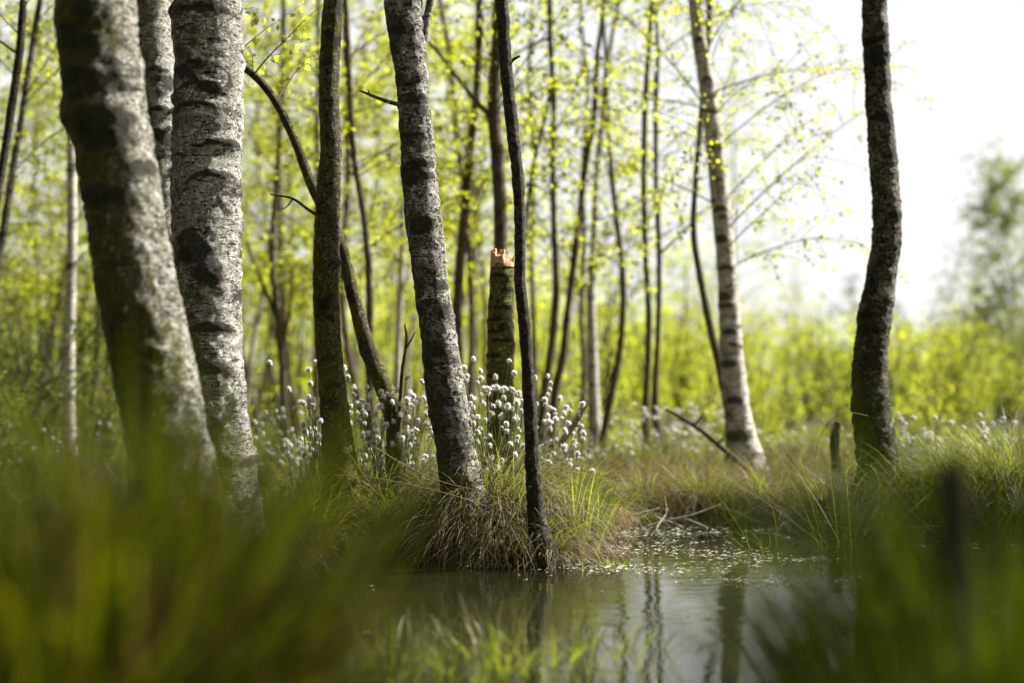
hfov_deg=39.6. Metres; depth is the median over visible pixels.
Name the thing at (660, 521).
shore twig
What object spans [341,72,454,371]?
woodland birch
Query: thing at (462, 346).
birch bush
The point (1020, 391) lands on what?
birch bush
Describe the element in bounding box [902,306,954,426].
birch bush
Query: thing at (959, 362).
birch bush
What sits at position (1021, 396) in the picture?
birch bush
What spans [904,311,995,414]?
birch bush
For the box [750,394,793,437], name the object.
birch bush
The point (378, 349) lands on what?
birch bush
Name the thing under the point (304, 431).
cottongrass tussock
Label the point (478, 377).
birch bush
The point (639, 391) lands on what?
birch bush
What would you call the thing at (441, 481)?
dry blade
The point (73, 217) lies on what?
young birch
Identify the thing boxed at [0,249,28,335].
birch bush
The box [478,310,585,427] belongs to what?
birch bush
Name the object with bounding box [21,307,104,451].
birch bush
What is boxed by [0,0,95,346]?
woodland birch
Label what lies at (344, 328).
woodland birch
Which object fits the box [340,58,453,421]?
woodland birch
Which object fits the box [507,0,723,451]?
young birch
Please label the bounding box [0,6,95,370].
woodland birch
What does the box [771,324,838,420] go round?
birch bush
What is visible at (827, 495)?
grass tussock
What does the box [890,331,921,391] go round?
woodland birch
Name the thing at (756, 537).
grass tussock
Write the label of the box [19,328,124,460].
birch bush
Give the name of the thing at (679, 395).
birch bush
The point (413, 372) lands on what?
birch bush
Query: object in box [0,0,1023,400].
sky
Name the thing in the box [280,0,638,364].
young birch
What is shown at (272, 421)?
cottongrass tussock
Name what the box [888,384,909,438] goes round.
birch bush
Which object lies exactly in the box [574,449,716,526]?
grass tussock
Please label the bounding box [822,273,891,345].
pine tree
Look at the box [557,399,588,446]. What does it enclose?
driftwood stick
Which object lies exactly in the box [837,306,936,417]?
birch bush
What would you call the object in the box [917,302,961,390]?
woodland birch
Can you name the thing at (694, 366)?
birch bush
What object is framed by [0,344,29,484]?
birch bush
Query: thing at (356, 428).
birch bush
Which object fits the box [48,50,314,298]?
woodland birch
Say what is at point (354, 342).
woodland birch
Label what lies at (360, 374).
birch bush
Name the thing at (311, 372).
birch bush
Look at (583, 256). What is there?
young birch
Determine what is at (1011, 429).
meadow grass
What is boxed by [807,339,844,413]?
birch bush
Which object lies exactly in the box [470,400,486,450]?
birch bush
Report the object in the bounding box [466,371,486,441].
birch bush
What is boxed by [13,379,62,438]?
birch bush
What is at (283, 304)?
woodland birch
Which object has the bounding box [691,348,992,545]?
grass tussock
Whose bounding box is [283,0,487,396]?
young birch
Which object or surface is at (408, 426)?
cottongrass tussock
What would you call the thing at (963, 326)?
woodland birch
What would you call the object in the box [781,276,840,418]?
birch bush
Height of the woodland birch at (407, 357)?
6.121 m
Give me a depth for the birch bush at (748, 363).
16.81 m
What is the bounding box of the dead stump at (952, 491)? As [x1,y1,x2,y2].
[922,454,972,682]
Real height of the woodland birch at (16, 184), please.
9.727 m
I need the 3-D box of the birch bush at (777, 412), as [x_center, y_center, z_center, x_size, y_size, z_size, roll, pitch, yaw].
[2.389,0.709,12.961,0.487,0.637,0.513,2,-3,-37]
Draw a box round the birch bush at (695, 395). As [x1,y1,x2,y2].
[660,331,749,422]
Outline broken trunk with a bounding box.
[485,248,515,480]
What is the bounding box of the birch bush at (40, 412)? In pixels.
[14,393,60,434]
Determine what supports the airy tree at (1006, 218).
on the ground at (815, 422)
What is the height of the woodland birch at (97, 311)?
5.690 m
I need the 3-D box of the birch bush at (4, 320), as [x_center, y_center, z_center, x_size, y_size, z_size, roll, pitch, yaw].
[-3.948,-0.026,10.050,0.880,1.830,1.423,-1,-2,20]
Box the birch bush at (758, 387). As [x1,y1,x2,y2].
[745,365,778,422]
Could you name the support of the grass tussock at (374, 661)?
on the ground at (815, 422)
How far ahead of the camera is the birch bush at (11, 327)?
20.77 m
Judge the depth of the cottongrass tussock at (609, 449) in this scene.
7.52 m
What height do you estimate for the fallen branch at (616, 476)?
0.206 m
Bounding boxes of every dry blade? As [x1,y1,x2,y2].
[334,475,529,527]
[376,448,511,497]
[813,412,867,469]
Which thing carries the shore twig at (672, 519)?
on the water
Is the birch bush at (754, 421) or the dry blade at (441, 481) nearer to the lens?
the dry blade at (441, 481)
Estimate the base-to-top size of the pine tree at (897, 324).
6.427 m
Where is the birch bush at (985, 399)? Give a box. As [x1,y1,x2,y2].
[950,368,1004,422]
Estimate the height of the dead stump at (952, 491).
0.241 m
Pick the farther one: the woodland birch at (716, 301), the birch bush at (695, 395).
the woodland birch at (716, 301)
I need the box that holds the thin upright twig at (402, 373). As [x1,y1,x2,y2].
[397,324,414,431]
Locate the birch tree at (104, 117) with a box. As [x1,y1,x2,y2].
[53,0,231,553]
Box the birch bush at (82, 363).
[0,287,106,433]
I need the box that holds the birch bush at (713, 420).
[699,396,724,442]
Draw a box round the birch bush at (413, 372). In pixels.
[386,278,429,419]
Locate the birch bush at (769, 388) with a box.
[755,363,792,421]
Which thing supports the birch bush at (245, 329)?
on the ground at (815, 422)
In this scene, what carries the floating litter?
on the water
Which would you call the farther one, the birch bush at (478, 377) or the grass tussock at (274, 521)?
the birch bush at (478, 377)
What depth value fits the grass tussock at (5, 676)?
1.02 m
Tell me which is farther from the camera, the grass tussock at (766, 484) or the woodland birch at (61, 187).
the woodland birch at (61, 187)
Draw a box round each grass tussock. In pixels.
[0,308,566,682]
[0,349,546,682]
[0,538,239,682]
[126,462,368,571]
[259,459,418,565]
[280,598,565,682]
[326,616,452,682]
[333,468,442,559]
[361,582,701,682]
[459,486,621,573]
[514,322,1023,682]
[516,461,642,556]
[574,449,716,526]
[588,604,1017,682]
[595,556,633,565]
[607,457,1023,682]
[625,445,781,527]
[633,648,976,682]
[667,437,852,525]
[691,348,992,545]
[704,485,825,555]
[714,450,905,536]
[785,452,979,535]
[847,416,1023,531]
[880,398,1023,539]
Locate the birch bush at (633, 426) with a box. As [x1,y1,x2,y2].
[621,397,671,447]
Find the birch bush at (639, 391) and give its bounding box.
[598,275,689,416]
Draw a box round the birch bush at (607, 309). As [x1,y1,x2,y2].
[557,190,655,431]
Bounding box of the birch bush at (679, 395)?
[650,244,716,424]
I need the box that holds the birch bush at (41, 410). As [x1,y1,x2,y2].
[11,379,61,440]
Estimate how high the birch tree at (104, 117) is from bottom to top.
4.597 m
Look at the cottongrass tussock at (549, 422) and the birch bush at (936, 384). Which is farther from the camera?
the birch bush at (936, 384)
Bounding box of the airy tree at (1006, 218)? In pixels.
[900,137,1023,417]
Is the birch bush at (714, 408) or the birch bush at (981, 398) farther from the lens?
the birch bush at (981, 398)
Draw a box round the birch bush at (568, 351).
[538,279,586,416]
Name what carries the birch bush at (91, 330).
on the ground at (815, 422)
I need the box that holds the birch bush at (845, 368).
[806,335,894,412]
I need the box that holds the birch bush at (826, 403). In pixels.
[761,294,844,419]
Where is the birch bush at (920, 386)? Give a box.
[900,341,983,421]
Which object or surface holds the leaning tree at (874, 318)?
on the ground at (815, 422)
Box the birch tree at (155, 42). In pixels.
[136,0,173,242]
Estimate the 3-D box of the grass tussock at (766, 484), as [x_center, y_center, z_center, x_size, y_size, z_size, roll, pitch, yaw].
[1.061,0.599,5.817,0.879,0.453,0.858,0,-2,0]
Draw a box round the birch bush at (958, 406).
[919,375,987,440]
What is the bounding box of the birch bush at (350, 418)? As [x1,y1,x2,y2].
[319,382,365,439]
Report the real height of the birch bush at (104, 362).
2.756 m
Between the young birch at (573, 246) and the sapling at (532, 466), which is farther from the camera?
the young birch at (573, 246)
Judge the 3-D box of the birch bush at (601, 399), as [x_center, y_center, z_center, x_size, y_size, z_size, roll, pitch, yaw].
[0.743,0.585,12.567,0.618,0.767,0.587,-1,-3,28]
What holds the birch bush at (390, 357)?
on the ground at (815, 422)
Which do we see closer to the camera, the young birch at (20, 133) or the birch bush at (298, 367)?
the young birch at (20, 133)
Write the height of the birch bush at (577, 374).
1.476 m
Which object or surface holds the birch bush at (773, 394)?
on the ground at (815, 422)
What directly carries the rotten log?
on the ground at (815, 422)
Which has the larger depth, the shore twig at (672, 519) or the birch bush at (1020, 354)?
the birch bush at (1020, 354)
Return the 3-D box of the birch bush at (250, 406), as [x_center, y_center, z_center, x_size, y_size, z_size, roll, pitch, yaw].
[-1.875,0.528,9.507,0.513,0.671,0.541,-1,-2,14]
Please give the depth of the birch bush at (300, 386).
30.76 m
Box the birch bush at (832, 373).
[800,319,856,422]
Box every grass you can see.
[0,422,1022,482]
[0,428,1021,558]
[543,434,1021,538]
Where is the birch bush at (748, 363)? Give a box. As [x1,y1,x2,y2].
[693,304,788,423]
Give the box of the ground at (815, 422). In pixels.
[0,401,1023,541]
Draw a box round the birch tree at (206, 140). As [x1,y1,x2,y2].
[168,0,267,540]
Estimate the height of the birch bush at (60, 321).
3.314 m
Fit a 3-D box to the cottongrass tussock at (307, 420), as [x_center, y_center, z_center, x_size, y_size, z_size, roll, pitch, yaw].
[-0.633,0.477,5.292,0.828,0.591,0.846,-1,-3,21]
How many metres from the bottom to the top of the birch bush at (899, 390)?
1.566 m
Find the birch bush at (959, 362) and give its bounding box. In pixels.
[912,337,993,417]
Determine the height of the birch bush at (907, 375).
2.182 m
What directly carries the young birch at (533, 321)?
on the ground at (815, 422)
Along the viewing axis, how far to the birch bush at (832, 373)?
27.12 m
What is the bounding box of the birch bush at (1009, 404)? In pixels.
[958,312,1023,420]
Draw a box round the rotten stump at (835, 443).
[829,422,843,485]
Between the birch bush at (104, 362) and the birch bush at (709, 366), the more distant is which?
the birch bush at (709, 366)
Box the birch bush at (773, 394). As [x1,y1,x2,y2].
[755,367,795,422]
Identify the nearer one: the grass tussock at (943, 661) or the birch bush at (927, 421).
the grass tussock at (943, 661)
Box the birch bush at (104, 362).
[59,235,116,418]
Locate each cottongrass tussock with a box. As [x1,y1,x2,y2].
[0,415,124,482]
[253,404,377,491]
[259,360,400,552]
[260,399,422,508]
[288,375,440,555]
[358,356,648,571]
[360,390,439,503]
[472,387,638,514]
[507,401,670,546]
[539,413,683,475]
[584,403,719,467]
[626,409,725,463]
[705,411,854,465]
[821,412,969,478]
[899,410,1023,468]
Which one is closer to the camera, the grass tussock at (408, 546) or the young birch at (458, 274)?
the grass tussock at (408, 546)
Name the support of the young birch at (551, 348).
on the ground at (815, 422)
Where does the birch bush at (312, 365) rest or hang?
on the ground at (815, 422)
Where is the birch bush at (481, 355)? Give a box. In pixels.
[462,325,518,405]
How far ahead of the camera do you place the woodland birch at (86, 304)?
27.84 m
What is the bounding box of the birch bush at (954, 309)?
[926,272,988,419]
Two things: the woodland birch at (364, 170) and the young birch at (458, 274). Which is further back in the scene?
the woodland birch at (364, 170)
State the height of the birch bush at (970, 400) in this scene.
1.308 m
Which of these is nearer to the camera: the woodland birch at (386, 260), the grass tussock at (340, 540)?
the grass tussock at (340, 540)
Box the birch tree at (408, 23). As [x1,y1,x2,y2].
[359,0,494,563]
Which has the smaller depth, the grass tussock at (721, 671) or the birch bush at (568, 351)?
the grass tussock at (721, 671)
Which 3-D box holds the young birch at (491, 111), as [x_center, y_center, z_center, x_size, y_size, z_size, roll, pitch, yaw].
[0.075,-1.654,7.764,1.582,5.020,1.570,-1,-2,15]
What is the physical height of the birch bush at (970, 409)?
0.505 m
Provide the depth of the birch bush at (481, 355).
31.61 m
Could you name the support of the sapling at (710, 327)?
on the ground at (815, 422)
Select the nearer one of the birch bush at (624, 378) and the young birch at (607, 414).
the young birch at (607, 414)
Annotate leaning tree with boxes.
[243,1,407,499]
[850,0,906,494]
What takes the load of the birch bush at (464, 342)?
on the ground at (815, 422)
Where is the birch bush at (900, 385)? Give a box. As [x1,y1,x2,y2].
[839,348,910,419]
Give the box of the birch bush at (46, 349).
[0,249,104,447]
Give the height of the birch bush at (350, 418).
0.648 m
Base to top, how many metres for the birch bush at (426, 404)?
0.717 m
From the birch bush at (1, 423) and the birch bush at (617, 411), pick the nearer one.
the birch bush at (1, 423)
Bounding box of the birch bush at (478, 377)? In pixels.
[464,350,518,427]
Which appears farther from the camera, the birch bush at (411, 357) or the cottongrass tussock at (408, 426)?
the birch bush at (411, 357)
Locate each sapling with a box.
[495,0,559,568]
[623,0,802,410]
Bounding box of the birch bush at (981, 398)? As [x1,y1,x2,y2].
[957,338,1002,419]
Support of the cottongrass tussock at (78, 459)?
on the ground at (815, 422)
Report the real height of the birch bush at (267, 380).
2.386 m
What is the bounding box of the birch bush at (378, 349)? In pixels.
[302,337,394,417]
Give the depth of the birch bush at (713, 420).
12.37 m
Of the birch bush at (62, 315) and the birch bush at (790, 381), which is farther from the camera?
the birch bush at (790, 381)
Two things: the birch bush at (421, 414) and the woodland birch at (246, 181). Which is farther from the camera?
the woodland birch at (246, 181)
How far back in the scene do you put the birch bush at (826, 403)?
29.43 m
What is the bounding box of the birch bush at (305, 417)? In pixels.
[293,392,320,440]
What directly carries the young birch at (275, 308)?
on the ground at (815, 422)
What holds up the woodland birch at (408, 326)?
on the ground at (815, 422)
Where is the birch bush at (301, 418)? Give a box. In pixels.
[296,392,319,441]
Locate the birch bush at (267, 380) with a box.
[243,322,296,420]
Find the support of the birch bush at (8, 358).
on the ground at (815, 422)
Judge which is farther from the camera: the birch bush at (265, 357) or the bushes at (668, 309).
the bushes at (668, 309)
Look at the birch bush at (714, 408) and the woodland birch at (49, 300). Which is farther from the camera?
the woodland birch at (49, 300)
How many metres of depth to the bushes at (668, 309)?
63.05 m
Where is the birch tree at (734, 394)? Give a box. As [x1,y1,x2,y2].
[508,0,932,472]
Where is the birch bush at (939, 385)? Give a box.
[905,355,971,421]
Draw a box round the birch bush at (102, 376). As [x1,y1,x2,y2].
[75,341,118,426]
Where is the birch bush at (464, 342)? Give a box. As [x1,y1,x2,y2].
[410,284,487,427]
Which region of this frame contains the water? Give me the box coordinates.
[284,528,1018,682]
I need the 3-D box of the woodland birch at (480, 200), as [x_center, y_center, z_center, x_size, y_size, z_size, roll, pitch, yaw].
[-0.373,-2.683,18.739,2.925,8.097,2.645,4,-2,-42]
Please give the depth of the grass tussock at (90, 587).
1.16 m
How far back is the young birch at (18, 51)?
6.04 m
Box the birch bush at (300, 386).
[261,358,312,409]
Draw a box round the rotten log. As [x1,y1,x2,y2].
[594,503,639,531]
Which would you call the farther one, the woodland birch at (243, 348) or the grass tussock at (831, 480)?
the woodland birch at (243, 348)
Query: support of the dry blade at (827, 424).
attached to the grass tussock at (831, 480)
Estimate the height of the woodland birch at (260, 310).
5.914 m
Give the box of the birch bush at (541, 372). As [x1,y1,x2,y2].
[514,258,562,415]
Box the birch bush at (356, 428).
[346,383,365,437]
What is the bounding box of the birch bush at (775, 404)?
[749,375,796,442]
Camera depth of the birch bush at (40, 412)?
12.19 m
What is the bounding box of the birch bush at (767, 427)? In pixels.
[752,389,794,444]
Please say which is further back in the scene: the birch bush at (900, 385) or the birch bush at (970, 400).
the birch bush at (900, 385)
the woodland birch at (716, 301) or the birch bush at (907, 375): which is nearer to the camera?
the birch bush at (907, 375)
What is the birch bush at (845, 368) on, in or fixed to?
on the ground at (815, 422)
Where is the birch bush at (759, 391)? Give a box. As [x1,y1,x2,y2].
[748,355,770,423]
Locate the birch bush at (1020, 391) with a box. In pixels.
[997,353,1023,422]
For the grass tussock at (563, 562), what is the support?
on the ground at (815, 422)
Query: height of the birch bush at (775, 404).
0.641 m
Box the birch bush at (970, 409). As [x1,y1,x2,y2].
[935,396,983,444]
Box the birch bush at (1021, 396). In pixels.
[1005,388,1023,439]
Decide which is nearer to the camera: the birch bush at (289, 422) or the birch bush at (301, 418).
the birch bush at (289, 422)
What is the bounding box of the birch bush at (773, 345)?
[712,331,805,417]
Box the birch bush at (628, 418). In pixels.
[607,380,663,437]
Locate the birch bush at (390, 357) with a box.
[348,349,401,420]
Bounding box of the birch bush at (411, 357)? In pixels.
[362,329,424,414]
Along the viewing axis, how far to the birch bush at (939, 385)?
28.06 m
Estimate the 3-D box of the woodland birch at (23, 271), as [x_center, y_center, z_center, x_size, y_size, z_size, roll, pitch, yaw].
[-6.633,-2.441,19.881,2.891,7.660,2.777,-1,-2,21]
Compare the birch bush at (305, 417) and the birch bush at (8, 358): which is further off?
the birch bush at (8, 358)
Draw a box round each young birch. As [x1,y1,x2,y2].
[0,0,29,202]
[0,0,67,277]
[0,0,256,452]
[241,0,395,453]
[241,0,480,451]
[241,0,546,466]
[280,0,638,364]
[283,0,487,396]
[340,0,639,445]
[374,0,668,415]
[386,0,657,458]
[426,0,659,253]
[432,0,710,459]
[445,0,747,448]
[470,0,667,451]
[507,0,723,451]
[517,0,773,449]
[525,0,774,453]
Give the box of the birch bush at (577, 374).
[566,361,612,411]
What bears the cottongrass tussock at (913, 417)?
on the ground at (815, 422)
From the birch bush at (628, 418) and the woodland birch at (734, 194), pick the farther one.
the woodland birch at (734, 194)
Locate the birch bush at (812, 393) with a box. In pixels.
[794,369,851,437]
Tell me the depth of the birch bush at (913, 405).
12.30 m
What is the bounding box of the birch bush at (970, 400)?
[934,356,993,423]
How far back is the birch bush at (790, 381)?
19.69 m
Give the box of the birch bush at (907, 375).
[892,337,928,406]
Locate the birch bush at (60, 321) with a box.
[6,206,92,411]
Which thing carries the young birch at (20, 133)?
on the ground at (815, 422)
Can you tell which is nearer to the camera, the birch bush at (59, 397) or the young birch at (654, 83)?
the birch bush at (59, 397)
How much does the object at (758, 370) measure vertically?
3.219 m
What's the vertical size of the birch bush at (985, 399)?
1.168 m
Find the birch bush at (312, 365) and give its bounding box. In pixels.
[291,324,380,423]
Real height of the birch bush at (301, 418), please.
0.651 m
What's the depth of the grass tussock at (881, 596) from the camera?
1.32 m
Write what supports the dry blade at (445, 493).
on the cottongrass tussock at (492, 477)
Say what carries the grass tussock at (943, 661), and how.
on the ground at (815, 422)
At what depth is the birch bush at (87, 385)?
20.00 m
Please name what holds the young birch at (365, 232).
on the ground at (815, 422)
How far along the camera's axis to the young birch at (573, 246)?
9.19 m
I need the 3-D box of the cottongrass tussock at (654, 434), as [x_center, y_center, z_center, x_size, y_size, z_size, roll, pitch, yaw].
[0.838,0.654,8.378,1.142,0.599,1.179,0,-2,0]
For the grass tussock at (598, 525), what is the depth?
4.54 m
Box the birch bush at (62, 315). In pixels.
[13,194,106,422]
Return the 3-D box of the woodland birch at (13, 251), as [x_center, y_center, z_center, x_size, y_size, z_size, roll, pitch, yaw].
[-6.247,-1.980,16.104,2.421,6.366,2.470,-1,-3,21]
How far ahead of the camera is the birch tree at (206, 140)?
4.09 m
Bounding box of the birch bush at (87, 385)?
[54,337,112,426]
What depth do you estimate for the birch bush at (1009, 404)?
29.93 m
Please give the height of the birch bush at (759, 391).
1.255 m
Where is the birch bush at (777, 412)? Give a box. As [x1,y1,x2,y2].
[749,384,800,438]
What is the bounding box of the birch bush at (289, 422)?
[265,403,303,441]
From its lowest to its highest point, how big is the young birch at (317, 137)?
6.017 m
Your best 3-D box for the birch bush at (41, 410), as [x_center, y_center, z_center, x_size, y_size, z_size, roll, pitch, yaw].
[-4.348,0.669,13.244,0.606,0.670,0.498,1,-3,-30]
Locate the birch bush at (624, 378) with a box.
[543,198,642,415]
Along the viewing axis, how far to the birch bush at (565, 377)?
14.72 m
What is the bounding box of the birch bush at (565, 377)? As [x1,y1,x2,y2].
[538,328,624,433]
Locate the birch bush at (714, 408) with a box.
[693,372,769,444]
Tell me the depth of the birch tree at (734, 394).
7.68 m
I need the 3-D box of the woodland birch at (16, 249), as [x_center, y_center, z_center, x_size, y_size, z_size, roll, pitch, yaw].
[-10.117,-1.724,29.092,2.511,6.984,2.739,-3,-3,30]
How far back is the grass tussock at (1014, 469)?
5.14 m
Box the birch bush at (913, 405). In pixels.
[889,387,939,445]
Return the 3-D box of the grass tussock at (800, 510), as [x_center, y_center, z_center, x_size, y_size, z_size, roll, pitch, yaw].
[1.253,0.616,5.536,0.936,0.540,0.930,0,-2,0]
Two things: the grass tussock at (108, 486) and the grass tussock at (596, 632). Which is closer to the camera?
the grass tussock at (108, 486)
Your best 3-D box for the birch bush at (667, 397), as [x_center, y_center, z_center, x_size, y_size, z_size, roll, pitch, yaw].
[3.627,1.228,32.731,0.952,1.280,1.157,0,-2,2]
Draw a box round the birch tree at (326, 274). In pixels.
[270,0,368,553]
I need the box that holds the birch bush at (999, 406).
[966,313,1023,420]
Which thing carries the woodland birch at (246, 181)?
on the ground at (815, 422)
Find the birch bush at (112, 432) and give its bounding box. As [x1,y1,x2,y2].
[58,376,123,461]
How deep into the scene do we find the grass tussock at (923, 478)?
5.27 m
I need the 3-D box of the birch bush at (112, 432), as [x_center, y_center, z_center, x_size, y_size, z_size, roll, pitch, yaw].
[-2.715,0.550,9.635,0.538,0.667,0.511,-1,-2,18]
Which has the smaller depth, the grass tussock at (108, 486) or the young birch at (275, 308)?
the grass tussock at (108, 486)
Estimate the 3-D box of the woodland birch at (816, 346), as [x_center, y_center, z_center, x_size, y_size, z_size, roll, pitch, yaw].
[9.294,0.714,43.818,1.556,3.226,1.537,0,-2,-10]
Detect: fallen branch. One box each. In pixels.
[574,458,703,486]
[666,408,751,475]
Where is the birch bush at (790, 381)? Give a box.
[769,326,815,430]
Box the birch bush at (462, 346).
[418,324,467,407]
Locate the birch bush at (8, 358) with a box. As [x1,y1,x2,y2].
[0,258,42,427]
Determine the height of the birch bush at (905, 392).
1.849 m
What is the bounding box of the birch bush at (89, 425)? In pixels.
[80,376,121,446]
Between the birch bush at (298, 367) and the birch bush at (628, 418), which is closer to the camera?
the birch bush at (628, 418)
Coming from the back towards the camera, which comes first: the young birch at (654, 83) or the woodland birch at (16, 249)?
the woodland birch at (16, 249)
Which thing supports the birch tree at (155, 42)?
on the ground at (815, 422)
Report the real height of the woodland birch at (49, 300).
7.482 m
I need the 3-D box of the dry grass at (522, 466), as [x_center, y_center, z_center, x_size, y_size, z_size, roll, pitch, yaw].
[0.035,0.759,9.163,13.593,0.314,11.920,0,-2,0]
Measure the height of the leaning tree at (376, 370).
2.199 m
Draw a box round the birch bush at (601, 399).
[563,367,638,440]
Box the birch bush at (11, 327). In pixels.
[0,226,33,402]
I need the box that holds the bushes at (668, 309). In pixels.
[0,228,1023,410]
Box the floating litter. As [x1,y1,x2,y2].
[344,526,1016,631]
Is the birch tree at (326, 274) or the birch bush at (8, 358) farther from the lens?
the birch bush at (8, 358)
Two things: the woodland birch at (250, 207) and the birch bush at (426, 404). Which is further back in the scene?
the woodland birch at (250, 207)
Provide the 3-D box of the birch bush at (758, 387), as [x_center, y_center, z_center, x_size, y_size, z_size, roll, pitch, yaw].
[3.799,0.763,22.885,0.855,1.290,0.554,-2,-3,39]
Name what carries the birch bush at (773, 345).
on the ground at (815, 422)
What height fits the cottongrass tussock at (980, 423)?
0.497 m
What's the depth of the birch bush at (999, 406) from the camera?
29.40 m
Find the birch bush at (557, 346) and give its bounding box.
[538,315,578,418]
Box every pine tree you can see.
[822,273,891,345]
[890,303,915,398]
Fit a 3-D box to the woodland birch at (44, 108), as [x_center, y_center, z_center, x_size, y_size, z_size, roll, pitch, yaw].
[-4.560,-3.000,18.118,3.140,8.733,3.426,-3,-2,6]
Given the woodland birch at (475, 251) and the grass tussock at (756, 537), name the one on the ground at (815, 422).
the woodland birch at (475, 251)
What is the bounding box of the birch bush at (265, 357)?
[250,304,293,410]
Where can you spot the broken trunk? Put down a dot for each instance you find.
(501, 345)
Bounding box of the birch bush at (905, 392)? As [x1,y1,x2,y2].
[891,333,928,421]
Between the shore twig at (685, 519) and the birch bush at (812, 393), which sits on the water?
the shore twig at (685, 519)
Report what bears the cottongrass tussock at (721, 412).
on the ground at (815, 422)
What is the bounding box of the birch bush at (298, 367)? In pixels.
[241,164,319,434]
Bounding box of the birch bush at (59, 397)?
[0,315,105,463]
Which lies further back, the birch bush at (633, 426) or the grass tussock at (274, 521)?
the birch bush at (633, 426)
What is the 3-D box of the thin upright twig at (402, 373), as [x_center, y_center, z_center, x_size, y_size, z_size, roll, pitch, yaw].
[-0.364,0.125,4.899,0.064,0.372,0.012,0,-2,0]
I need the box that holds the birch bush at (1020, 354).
[999,312,1023,412]
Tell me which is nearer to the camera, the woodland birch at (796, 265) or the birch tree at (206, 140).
the birch tree at (206, 140)
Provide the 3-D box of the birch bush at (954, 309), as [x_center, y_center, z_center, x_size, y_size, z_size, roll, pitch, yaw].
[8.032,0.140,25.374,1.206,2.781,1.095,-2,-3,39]
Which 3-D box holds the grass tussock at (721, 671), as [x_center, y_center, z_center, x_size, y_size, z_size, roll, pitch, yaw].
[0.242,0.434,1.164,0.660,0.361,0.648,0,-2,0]
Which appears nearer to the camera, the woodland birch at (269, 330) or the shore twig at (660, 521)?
the shore twig at (660, 521)
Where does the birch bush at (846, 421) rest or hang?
on the ground at (815, 422)
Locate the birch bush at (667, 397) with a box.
[658,368,687,418]
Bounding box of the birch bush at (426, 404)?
[412,374,465,435]
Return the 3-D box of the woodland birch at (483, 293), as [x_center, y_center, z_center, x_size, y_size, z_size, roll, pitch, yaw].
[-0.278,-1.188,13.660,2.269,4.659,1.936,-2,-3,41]
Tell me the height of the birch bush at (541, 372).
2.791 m
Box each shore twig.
[645,505,717,527]
[652,511,706,527]
[656,498,666,527]
[670,489,761,524]
[722,502,764,524]
[892,488,933,532]
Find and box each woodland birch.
[0,0,40,219]
[0,0,91,434]
[0,0,94,403]
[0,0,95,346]
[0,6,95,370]
[0,9,249,443]
[0,105,77,393]
[0,105,82,342]
[1,0,93,346]
[21,0,248,435]
[37,1,276,292]
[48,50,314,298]
[53,207,103,378]
[61,54,271,299]
[91,0,343,442]
[241,0,362,414]
[241,0,385,427]
[241,0,399,447]
[241,0,409,405]
[241,0,427,346]
[241,9,307,326]
[242,0,528,442]
[242,33,364,422]
[256,28,440,429]
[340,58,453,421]
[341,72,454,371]
[342,1,551,434]
[366,4,510,339]
[379,8,615,413]
[382,0,567,339]
[383,1,610,441]
[654,24,797,404]
[692,268,755,382]
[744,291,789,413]
[768,258,825,418]
[795,317,837,397]
[838,291,861,380]
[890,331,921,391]
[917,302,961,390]
[948,279,999,402]
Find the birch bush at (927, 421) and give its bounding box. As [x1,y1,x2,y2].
[899,370,960,446]
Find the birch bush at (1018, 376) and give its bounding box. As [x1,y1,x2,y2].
[1003,339,1023,410]
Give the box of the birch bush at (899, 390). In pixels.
[891,368,909,417]
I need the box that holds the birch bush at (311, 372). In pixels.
[292,333,361,412]
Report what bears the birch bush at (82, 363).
on the ground at (815, 422)
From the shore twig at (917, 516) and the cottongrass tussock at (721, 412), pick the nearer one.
the shore twig at (917, 516)
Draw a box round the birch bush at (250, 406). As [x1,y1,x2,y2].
[247,370,282,427]
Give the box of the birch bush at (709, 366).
[679,337,747,419]
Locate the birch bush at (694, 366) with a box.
[660,260,718,417]
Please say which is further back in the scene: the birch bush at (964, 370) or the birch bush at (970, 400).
the birch bush at (964, 370)
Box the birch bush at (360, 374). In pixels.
[341,333,392,419]
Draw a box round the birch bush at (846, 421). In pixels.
[827,388,853,441]
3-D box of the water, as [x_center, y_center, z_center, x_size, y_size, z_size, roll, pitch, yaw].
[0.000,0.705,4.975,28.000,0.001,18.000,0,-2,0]
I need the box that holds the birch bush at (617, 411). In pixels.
[568,375,643,448]
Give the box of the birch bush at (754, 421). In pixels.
[712,374,774,435]
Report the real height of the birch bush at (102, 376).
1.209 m
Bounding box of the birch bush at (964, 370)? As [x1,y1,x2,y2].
[934,347,977,403]
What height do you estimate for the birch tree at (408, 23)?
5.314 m
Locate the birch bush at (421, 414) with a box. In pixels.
[391,374,432,443]
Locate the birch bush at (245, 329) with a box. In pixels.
[241,177,285,416]
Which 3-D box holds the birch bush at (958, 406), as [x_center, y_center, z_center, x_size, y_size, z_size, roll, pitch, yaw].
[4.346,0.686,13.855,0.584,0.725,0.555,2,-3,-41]
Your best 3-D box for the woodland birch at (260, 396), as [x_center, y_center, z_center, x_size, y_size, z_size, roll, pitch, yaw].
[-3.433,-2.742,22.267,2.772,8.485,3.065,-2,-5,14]
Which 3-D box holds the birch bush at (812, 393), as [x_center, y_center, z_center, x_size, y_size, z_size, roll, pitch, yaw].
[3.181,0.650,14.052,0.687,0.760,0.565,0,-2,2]
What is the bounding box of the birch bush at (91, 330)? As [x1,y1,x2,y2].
[64,275,117,415]
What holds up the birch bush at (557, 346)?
on the ground at (815, 422)
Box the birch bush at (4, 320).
[0,250,28,403]
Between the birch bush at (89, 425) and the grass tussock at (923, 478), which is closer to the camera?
the grass tussock at (923, 478)
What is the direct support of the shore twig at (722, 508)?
on the ground at (815, 422)

